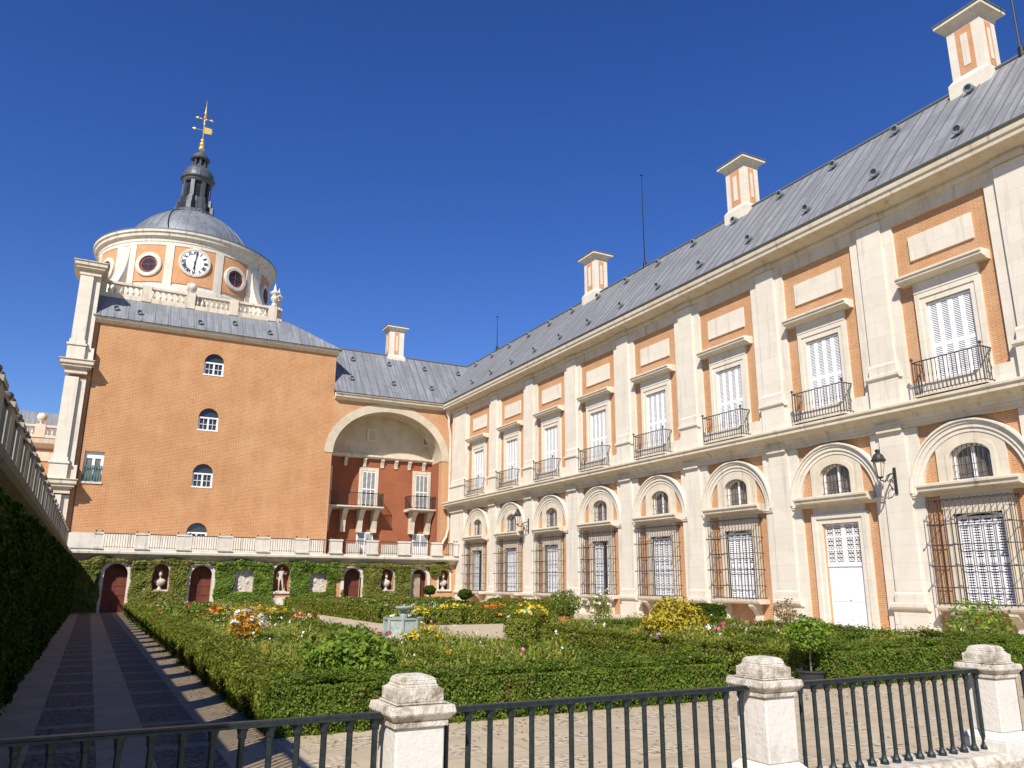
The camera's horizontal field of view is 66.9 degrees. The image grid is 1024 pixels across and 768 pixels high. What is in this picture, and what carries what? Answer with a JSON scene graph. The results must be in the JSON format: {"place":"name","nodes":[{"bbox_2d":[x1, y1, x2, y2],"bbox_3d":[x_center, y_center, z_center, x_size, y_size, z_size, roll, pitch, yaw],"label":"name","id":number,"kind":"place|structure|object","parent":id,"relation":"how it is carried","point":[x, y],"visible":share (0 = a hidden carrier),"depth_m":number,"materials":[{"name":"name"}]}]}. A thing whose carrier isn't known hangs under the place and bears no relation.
{"place":"outdoors","nodes":[
{"label":"outdoors","id":0,"kind":"place"},
{"bbox_2d":[0,613,307,767],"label":"stone path","id":1,"kind":"structure","parent":0,"point":[92,672],"depth_m":12.00,"materials":[{"name":"grey stone"}]},
{"bbox_2d":[122,612,735,694],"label":"ground","id":2,"kind":"structure","parent":0,"point":[490,630],"depth_m":32.46,"materials":[{"name":"beige soil"}]},
{"bbox_2d":[0,364,68,551],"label":"side terrace","id":3,"kind":"structure","parent":2,"relation":"on","point":[24,480],"depth_m":17.02,"materials":[{"name":"stone"}]},
{"bbox_2d":[0,485,76,716],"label":"tall hedge","id":4,"kind":"object","parent":2,"relation":"on","point":[38,569],"visible":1,"depth_m":12.75,"materials":[{"name":"green plant"}]},
{"bbox_2d":[19,410,58,474],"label":"wing","id":5,"kind":"structure","parent":2,"relation":"on","point":[41,428],"depth_m":69.04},
{"bbox_2d":[145,611,303,719],"bbox_3d":[-7.727,6.306,19.207,1.645,1.275,20.903,8,-16,-27],"label":"box hedge","id":6,"kind":"object","parent":2,"relation":"on","point":[231,671],"visible":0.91,"depth_m":13.99,"materials":[{"name":"green plant"}]},
{"bbox_2d":[66,529,458,612],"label":"garden terrace","id":7,"kind":"structure","parent":2,"relation":"on","point":[114,582],"depth_m":56.22,"materials":[{"name":"beige stone"}]},
{"bbox_2d":[96,561,130,612],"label":"arched door","id":8,"kind":"structure","parent":7,"relation":"in","point":[112,584],"depth_m":52.31,"materials":[{"name":"red wood"}]},
{"bbox_2d":[70,555,192,612],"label":"climbing ivy","id":9,"kind":"object","parent":7,"relation":"attached to","point":[87,590],"visible":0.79,"depth_m":52.38,"materials":[{"name":"green plant"}]},
{"bbox_2d":[154,570,165,589],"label":"bust","id":10,"kind":"object","parent":7,"relation":"on","point":[159,582],"visible":1,"depth_m":53.41,"materials":[{"name":"white stone"}]},
{"bbox_2d":[47,105,341,553],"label":"clock tower","id":11,"kind":"structure","parent":7,"relation":"on","point":[197,399],"depth_m":59.84,"materials":[{"name":"brick"}]},
{"bbox_2d":[79,451,104,483],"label":"rectangular window","id":12,"kind":"structure","parent":11,"relation":"in","point":[92,468],"depth_m":55.13,"materials":[{"name":"white wood"}]},
{"bbox_2d":[183,520,209,535],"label":"arched window","id":13,"kind":"structure","parent":11,"relation":"in","point":[198,529],"depth_m":57.47,"materials":[{"name":"brick"}]},
{"bbox_2d":[190,461,215,487],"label":"arched window","id":14,"kind":"structure","parent":11,"relation":"in","point":[202,476],"depth_m":58.44,"materials":[{"name":"wood"}]},
{"bbox_2d":[196,406,221,431],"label":"arched window","id":15,"kind":"structure","parent":11,"relation":"in","point":[208,418],"depth_m":59.51,"materials":[{"name":"wood"}]},
{"bbox_2d":[202,351,226,376],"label":"arched window","id":16,"kind":"structure","parent":11,"relation":"in","point":[214,364],"depth_m":60.59,"materials":[{"name":"wood"}]},
{"bbox_2d":[184,563,215,602],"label":"arched door","id":17,"kind":"structure","parent":7,"relation":"in","point":[199,580],"depth_m":54.84,"materials":[{"name":"red wood"}]},
{"bbox_2d":[193,558,338,602],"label":"climbing ivy","id":18,"kind":"object","parent":7,"relation":"attached to","point":[300,569],"visible":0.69,"depth_m":56.21,"materials":[{"name":"green plant"}]},
{"bbox_2d":[274,567,286,591],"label":"statue","id":19,"kind":"object","parent":7,"relation":"on","point":[281,572],"visible":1,"depth_m":57.24,"materials":[{"name":"white stone"}]},
{"bbox_2d":[340,565,363,596],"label":"arched door","id":20,"kind":"structure","parent":7,"relation":"in","point":[350,586],"depth_m":59.79,"materials":[{"name":"red wood"}]},
{"bbox_2d":[381,573,389,589],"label":"bust","id":21,"kind":"object","parent":7,"relation":"on","point":[385,583],"visible":1,"depth_m":60.76,"materials":[{"name":"white stone"}]},
{"bbox_2d":[338,562,450,596],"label":"climbing ivy","id":22,"kind":"object","parent":7,"relation":"attached to","point":[372,575],"visible":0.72,"depth_m":60.38,"materials":[{"name":"green plant"}]},
{"bbox_2d":[324,324,466,555],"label":"arched wing","id":23,"kind":"structure","parent":7,"relation":"on","point":[388,444],"depth_m":67.44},
{"bbox_2d":[356,532,372,554],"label":"loggia window","id":24,"kind":"structure","parent":23,"relation":"in","point":[362,536],"depth_m":65.36,"materials":[{"name":"white paint"}]},
{"bbox_2d":[357,467,378,506],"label":"loggia door","id":25,"kind":"structure","parent":23,"relation":"in","point":[368,477],"depth_m":66.60,"materials":[{"name":"white wood"}]},
{"bbox_2d":[412,534,427,555],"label":"loggia window","id":26,"kind":"structure","parent":23,"relation":"in","point":[415,537],"depth_m":67.61,"materials":[{"name":"white paint"}]},
{"bbox_2d":[411,471,430,508],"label":"loggia door","id":27,"kind":"structure","parent":23,"relation":"in","point":[421,481],"depth_m":68.80,"materials":[{"name":"white wood"}]},
{"bbox_2d":[409,567,429,596],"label":"arched door","id":28,"kind":"structure","parent":7,"relation":"in","point":[417,583],"depth_m":62.12,"materials":[{"name":"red stone"}]},
{"bbox_2d":[439,573,446,588],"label":"bust","id":29,"kind":"object","parent":7,"relation":"on","point":[442,583],"visible":1,"depth_m":62.94,"materials":[{"name":"white stone"}]},
{"bbox_2d":[282,595,454,599],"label":"box hedge","id":30,"kind":"object","parent":2,"relation":"on","point":[446,598],"visible":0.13,"depth_m":59.22,"materials":[{"name":"green plant"}]},
{"bbox_2d":[382,604,424,635],"bbox_3d":[-3.985,8.694,28.528,1.462,1.133,1.462,8,-16,-27],"label":"fountain","id":31,"kind":"object","parent":2,"relation":"on","point":[402,621],"visible":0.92,"depth_m":27.98,"materials":[{"name":"stone"}]},
{"bbox_2d":[423,585,435,597],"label":"ball topiary","id":32,"kind":"object","parent":2,"relation":"on","point":[429,590],"visible":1,"depth_m":55.24,"materials":[{"name":"green plant"}]},
{"bbox_2d":[242,635,734,738],"bbox_3d":[0.067,4.372,11.461,7.789,1.137,1.538,8,-16,-27],"label":"box hedge","id":33,"kind":"object","parent":2,"relation":"on","point":[314,692],"visible":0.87,"depth_m":10.89,"materials":[{"name":"green plant"}]},
{"bbox_2d":[0,644,1023,767],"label":"garden fence","id":34,"kind":"object","parent":2,"relation":"on","point":[410,715],"visible":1,"depth_m":5.35,"materials":[{"name":"metal"}]},
{"bbox_2d":[502,602,551,642],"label":"bush","id":35,"kind":"object","parent":2,"relation":"on","point":[518,625],"visible":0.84,"depth_m":24.36,"materials":[{"name":"green plant"}]},
{"bbox_2d":[486,595,568,606],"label":"box hedge","id":36,"kind":"object","parent":2,"relation":"on","point":[514,600],"visible":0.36,"depth_m":44.08,"materials":[{"name":"green plant"}]},
{"bbox_2d":[511,601,547,615],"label":"yellow flowers","id":37,"kind":"object","parent":2,"relation":"on","point":[530,608],"visible":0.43,"depth_m":35.36,"materials":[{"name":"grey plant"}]},
{"bbox_2d":[558,616,571,622],"bbox_3d":[2.189,9.905,32.285,0.594,0.450,0.594,8,-16,-27],"label":"terracotta pot","id":38,"kind":"object","parent":2,"relation":"on","point":[568,617],"visible":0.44,"depth_m":32.09,"materials":[{"name":"brown ceramic"}]},
{"bbox_2d":[546,589,584,618],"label":"potted shrub","id":39,"kind":"object","parent":38,"relation":"in","point":[571,605],"visible":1,"depth_m":32.26,"materials":[{"name":"green plant"}]},
{"bbox_2d":[586,588,613,620],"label":"white flowered shrub","id":40,"kind":"object","parent":2,"relation":"on","point":[597,602],"visible":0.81,"depth_m":32.90,"materials":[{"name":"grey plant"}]},
{"bbox_2d":[681,598,726,622],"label":"box hedge","id":41,"kind":"object","parent":2,"relation":"on","point":[718,609],"visible":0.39,"depth_m":31.49,"materials":[{"name":"green plant"}]},
{"bbox_2d":[441,0,1023,635],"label":"palace wing","id":42,"kind":"structure","parent":2,"relation":"on","point":[721,412],"depth_m":34.08,"materials":[{"name":"beige stone"}]},
{"bbox_2d":[461,542,485,601],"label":"barred window","id":43,"kind":"structure","parent":42,"relation":"in","point":[477,583],"depth_m":60.22,"materials":[{"name":"beige stone"}]},
{"bbox_2d":[471,514,485,535],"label":"fanlight window","id":44,"kind":"structure","parent":42,"relation":"in","point":[478,525],"depth_m":61.59,"materials":[{"name":"beige stone"}]},
{"bbox_2d":[471,443,486,490],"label":"shuttered window","id":45,"kind":"structure","parent":42,"relation":"in","point":[479,459],"depth_m":62.44,"materials":[{"name":"white wood"}]},
{"bbox_2d":[493,539,521,598],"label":"barred window","id":46,"kind":"structure","parent":42,"relation":"in","point":[511,583],"depth_m":55.39,"materials":[{"name":"beige stone"}]},
{"bbox_2d":[503,509,520,531],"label":"fanlight window","id":47,"kind":"structure","parent":42,"relation":"in","point":[509,518],"depth_m":56.65,"materials":[{"name":"beige stone"}]},
{"bbox_2d":[503,432,520,482],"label":"shuttered window","id":48,"kind":"structure","parent":42,"relation":"in","point":[514,446],"depth_m":57.54,"materials":[{"name":"white wood"}]},
{"bbox_2d":[514,509,528,532],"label":"wall lantern","id":49,"kind":"object","parent":42,"relation":"attached to","point":[517,514],"depth_m":53.31,"materials":[{"name":"grey metal"}]},
{"bbox_2d":[531,535,564,599],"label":"barred window","id":50,"kind":"structure","parent":42,"relation":"in","point":[555,572],"depth_m":50.54,"materials":[{"name":"beige stone"}]},
{"bbox_2d":[541,418,561,477],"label":"shuttered window","id":51,"kind":"structure","parent":42,"relation":"in","point":[551,431],"depth_m":52.75,"materials":[{"name":"white wood"}]},
{"bbox_2d":[542,502,562,527],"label":"fanlight window","id":52,"kind":"structure","parent":42,"relation":"in","point":[552,512],"depth_m":51.70,"materials":[{"name":"beige stone"}]},
{"bbox_2d":[578,530,618,613],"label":"barred window","id":53,"kind":"structure","parent":42,"relation":"in","point":[604,566],"depth_m":45.63,"materials":[{"name":"beige stone"}]},
{"bbox_2d":[586,401,611,466],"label":"shuttered window","id":54,"kind":"structure","parent":42,"relation":"in","point":[599,431],"depth_m":47.81,"materials":[{"name":"white wood"}]},
{"bbox_2d":[588,494,613,521],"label":"fanlight window","id":55,"kind":"structure","parent":42,"relation":"in","point":[600,506],"depth_m":46.70,"materials":[{"name":"beige stone"}]},
{"bbox_2d":[641,380,673,454],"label":"shuttered window","id":56,"kind":"structure","parent":42,"relation":"in","point":[658,412],"depth_m":42.91,"materials":[{"name":"white wood"}]},
{"bbox_2d":[634,524,682,614],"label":"barred window","id":57,"kind":"structure","parent":42,"relation":"in","point":[666,575],"depth_m":40.83,"materials":[{"name":"beige stone"}]},
{"bbox_2d":[645,483,676,515],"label":"fanlight window","id":58,"kind":"structure","parent":42,"relation":"in","point":[660,498],"depth_m":41.82,"materials":[{"name":"beige stone"}]},
{"bbox_2d":[709,354,751,438],"bbox_3d":[10.842,0.735,37.967,0.570,3.900,2.500,8,-16,-27],"label":"shuttered window","id":59,"kind":"structure","parent":42,"relation":"in","point":[732,385],"depth_m":38.01,"materials":[{"name":"white wood"}]},
{"bbox_2d":[717,471,757,507],"bbox_3d":[10.811,4.992,36.874,0.520,1.710,2.480,8,-16,-27],"label":"fanlight window","id":60,"kind":"structure","parent":42,"relation":"in","point":[735,488],"depth_m":36.91,"materials":[{"name":"beige stone"}]},
{"bbox_2d":[706,516,769,620],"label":"barred window","id":61,"kind":"structure","parent":42,"relation":"in","point":[746,579],"depth_m":35.82,"materials":[{"name":"beige stone"}]},
{"bbox_2d":[797,320,853,417],"bbox_3d":[13.506,-0.500,33.078,0.570,3.900,2.500,8,-16,-27],"label":"shuttered window","id":62,"kind":"structure","parent":42,"relation":"in","point":[828,353],"depth_m":33.11,"materials":[{"name":"white wood"}]},
{"bbox_2d":[810,454,863,496],"bbox_3d":[13.475,3.757,31.986,0.520,1.710,2.480,8,-16,-27],"label":"fanlight window","id":63,"kind":"structure","parent":42,"relation":"in","point":[834,473],"depth_m":32.00,"materials":[{"name":"beige stone"}]},
{"bbox_2d":[811,510,880,630],"bbox_3d":[13.446,7.598,31.000,0.590,4.820,2.680,8,-16,-27],"label":"doorway","id":64,"kind":"structure","parent":42,"relation":"in","point":[849,542],"depth_m":31.01,"materials":[{"name":"white wood"}]},
{"bbox_2d":[871,449,898,493],"bbox_3d":[13.973,3.278,29.053,1.140,1.630,0.540,8,-16,-27],"label":"wall lantern","id":65,"kind":"object","parent":42,"relation":"attached to","point":[878,459],"depth_m":28.91,"materials":[{"name":"grey metal"}]},
{"bbox_2d":[914,273,993,390],"bbox_3d":[16.169,-1.735,28.190,0.570,3.900,2.500,8,-16,-27],"label":"shuttered window","id":66,"kind":"structure","parent":42,"relation":"in","point":[957,318],"depth_m":28.20,"materials":[{"name":"white wood"}]},
{"bbox_2d":[935,431,1010,481],"bbox_3d":[16.138,2.522,27.098,0.520,1.710,2.480,8,-16,-27],"label":"fanlight window","id":67,"kind":"structure","parent":42,"relation":"in","point":[971,454],"depth_m":27.09,"materials":[{"name":"beige stone"}]},
{"bbox_2d":[926,491,1023,635],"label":"barred window","id":68,"kind":"structure","parent":42,"relation":"in","point":[989,540],"depth_m":26.13,"materials":[{"name":"beige stone"}]},
{"bbox_2d":[772,598,797,621],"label":"dry shrub","id":69,"kind":"object","parent":2,"relation":"on","point":[793,614],"visible":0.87,"depth_m":30.67,"materials":[{"name":"grey plant"}]},
{"bbox_2d":[796,668,826,689],"bbox_3d":[5.402,5.317,13.965,0.530,0.320,0.530,8,-16,-27],"label":"black pot","id":70,"kind":"object","parent":2,"relation":"on","point":[804,674],"visible":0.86,"depth_m":13.80,"materials":[{"name":"grey plastic"}]},
{"bbox_2d":[784,613,833,670],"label":"potted shrub","id":71,"kind":"object","parent":70,"relation":"in","point":[796,633],"visible":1,"depth_m":14.01,"materials":[{"name":"green plant"}]},
{"bbox_2d":[680,608,1003,639],"bbox_3d":[8.336,7.257,22.972,1.952,1.276,13.238,8,-16,-27],"label":"box hedge","id":72,"kind":"object","parent":2,"relation":"on","point":[930,633],"visible":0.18,"depth_m":20.83,"materials":[{"name":"green plant"}]},
{"bbox_2d":[788,625,1023,688],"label":"box hedge","id":73,"kind":"object","parent":2,"relation":"on","point":[909,654],"visible":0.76,"depth_m":14.84,"materials":[{"name":"green plant"}]},
{"bbox_2d":[940,597,1015,635],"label":"green shrub","id":74,"kind":"object","parent":2,"relation":"on","point":[995,622],"visible":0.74,"depth_m":21.02,"materials":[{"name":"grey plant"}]},
{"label":"planting bed","id":75,"kind":"structure","parent":2,"relation":"on","visible":0},
{"bbox_2d":[154,602,215,615],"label":"rose bush","id":76,"kind":"object","parent":75,"relation":"on","point":[186,608],"visible":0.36,"depth_m":35.40,"materials":[{"name":"green plant"}]},
{"bbox_2d":[149,599,267,614],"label":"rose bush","id":77,"kind":"object","parent":75,"relation":"on","point":[227,608],"visible":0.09,"depth_m":42.13,"materials":[{"name":"green plant"}]},
{"bbox_2d":[123,595,318,635],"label":"box hedge","id":78,"kind":"object","parent":75,"relation":"on","point":[139,615],"visible":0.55,"depth_m":34.75,"materials":[{"name":"green plant"}]},
{"bbox_2d":[147,601,302,618],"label":"bedding plants","id":79,"kind":"object","parent":75,"relation":"on","point":[224,603],"visible":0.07,"depth_m":42.68,"materials":[{"name":"green plant"}]},
{"bbox_2d":[147,597,941,658],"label":"white blossoms","id":80,"kind":"object","parent":79,"relation":"on","point":[406,634],"visible":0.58,"depth_m":21.99,"materials":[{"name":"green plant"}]},
{"bbox_2d":[223,602,273,614],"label":"amber flowers","id":81,"kind":"object","parent":75,"relation":"on","point":[253,607],"visible":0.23,"depth_m":33.72,"materials":[{"name":"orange plant"}]},
{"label":"planting bed","id":82,"kind":"structure","parent":2,"relation":"on","visible":0},
{"bbox_2d":[345,597,459,608],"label":"box hedge","id":83,"kind":"object","parent":82,"relation":"on","point":[440,601],"visible":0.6,"depth_m":44.40,"materials":[{"name":"green plant"}]},
{"bbox_2d":[321,599,511,623],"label":"bedding plants","id":84,"kind":"object","parent":82,"relation":"on","point":[423,604],"visible":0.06,"depth_m":42.41,"materials":[{"name":"green plant"}]},
{"bbox_2d":[408,605,428,622],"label":"yellow flowers","id":85,"kind":"object","parent":82,"relation":"on","point":[417,610],"visible":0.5,"depth_m":34.54,"materials":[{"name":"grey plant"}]},
{"bbox_2d":[282,591,573,624],"bbox_3d":[-6.423,12.813,44.961,9.259,1.336,24.161,8,-16,-27],"label":"box hedge","id":86,"kind":"object","parent":82,"relation":"on","point":[450,615],"visible":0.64,"depth_m":36.28,"materials":[{"name":"green plant"}]},
{"bbox_2d":[151,596,925,667],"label":"orange blossoms","id":87,"kind":"object","parent":86,"relation":"attached to","point":[444,644],"visible":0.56,"depth_m":21.40,"materials":[{"name":"orange plant"}]},
{"bbox_2d":[457,589,472,602],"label":"ball topiary","id":88,"kind":"object","parent":82,"relation":"on","point":[464,594],"visible":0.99,"depth_m":45.32,"materials":[{"name":"green plant"}]},
{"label":"planting bed","id":89,"kind":"structure","parent":2,"relation":"on","visible":0},
{"bbox_2d":[227,607,264,643],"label":"standard rose","id":90,"kind":"object","parent":89,"relation":"on","point":[236,623],"visible":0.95,"depth_m":17.97,"materials":[{"name":"orange plant"}]},
{"bbox_2d":[298,622,399,671],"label":"leafy shrub","id":91,"kind":"object","parent":89,"relation":"on","point":[352,650],"visible":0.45,"depth_m":11.73,"materials":[{"name":"green plant"}]},
{"bbox_2d":[240,621,589,670],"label":"bedding plants","id":92,"kind":"object","parent":89,"relation":"on","point":[466,646],"visible":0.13,"depth_m":15.98,"materials":[{"name":"green plant"}]},
{"bbox_2d":[399,621,444,643],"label":"yellow flowers","id":93,"kind":"object","parent":89,"relation":"on","point":[413,633],"visible":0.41,"depth_m":19.17,"materials":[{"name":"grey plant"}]},
{"bbox_2d":[280,631,576,668],"bbox_3d":[-2.360,5.605,16.066,6.266,1.040,5.778,8,-16,-27],"label":"box hedge","id":94,"kind":"object","parent":89,"relation":"on","point":[433,653],"visible":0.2,"depth_m":14.97,"materials":[{"name":"green plant"}]},
{"bbox_2d":[238,623,670,660],"bbox_3d":[-1.121,5.882,17.156,11.335,1.110,4.382,-7,-16,27],"label":"box hedge","id":95,"kind":"object","parent":89,"relation":"on","point":[576,649],"visible":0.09,"depth_m":17.17,"materials":[{"name":"green plant"}]},
{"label":"planting bed","id":96,"kind":"structure","parent":2,"relation":"on","visible":0},
{"bbox_2d":[192,615,347,638],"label":"bedding plants","id":97,"kind":"object","parent":96,"relation":"on","point":[286,629],"visible":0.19,"depth_m":23.47,"materials":[{"name":"green plant"}]},
{"bbox_2d":[184,609,384,641],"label":"box hedge","id":98,"kind":"object","parent":96,"relation":"on","point":[319,624],"visible":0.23,"depth_m":24.64,"materials":[{"name":"green plant"}]},
{"bbox_2d":[290,612,321,619],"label":"peach flowers","id":99,"kind":"object","parent":96,"relation":"on","point":[300,616],"visible":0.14,"depth_m":28.75,"materials":[{"name":"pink plant"}]},
{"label":"planting bed","id":100,"kind":"structure","parent":2,"relation":"on","visible":0},
{"bbox_2d":[539,614,797,676],"bbox_3d":[3.399,6.920,21.324,5.046,1.086,14.215,1,-14,-2],"label":"box hedge","id":101,"kind":"object","parent":100,"relation":"on","point":[731,653],"visible":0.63,"depth_m":18.46,"materials":[{"name":"green plant"}]},
{"bbox_2d":[642,596,710,642],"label":"golden shrub","id":102,"kind":"object","parent":100,"relation":"on","point":[675,616],"visible":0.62,"depth_m":20.91,"materials":[{"name":"yellow plant"}]},
{"bbox_2d":[701,624,721,640],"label":"white flowers","id":103,"kind":"object","parent":100,"relation":"on","point":[708,627],"visible":0.18,"depth_m":19.91,"materials":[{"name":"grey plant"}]},
{"bbox_2d":[714,621,735,636],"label":"pink flowers","id":104,"kind":"object","parent":100,"relation":"on","point":[722,626],"visible":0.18,"depth_m":20.70,"materials":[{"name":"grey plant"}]},
{"bbox_2d":[539,612,925,654],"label":"bedding plants","id":105,"kind":"object","parent":100,"relation":"on","point":[893,634],"visible":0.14,"depth_m":20.12,"materials":[{"name":"green plant"}]},
{"bbox_2d":[603,615,891,651],"bbox_3d":[5.358,6.883,21.810,5.718,1.387,9.100,8,-16,-27],"label":"box hedge","id":106,"kind":"object","parent":100,"relation":"on","point":[762,633],"visible":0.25,"depth_m":19.39,"materials":[{"name":"green plant"}]},
{"bbox_2d":[0,0,1023,413],"label":"sky","id":107,"kind":"structure","parent":0,"point":[440,170],"materials":[{"name":"blue"}]},
{"bbox_2d":[275,673,1023,767],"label":"paved path","id":108,"kind":"structure","parent":0,"point":[309,753],"depth_m":9.57,"materials":[{"name":"grey stone"}]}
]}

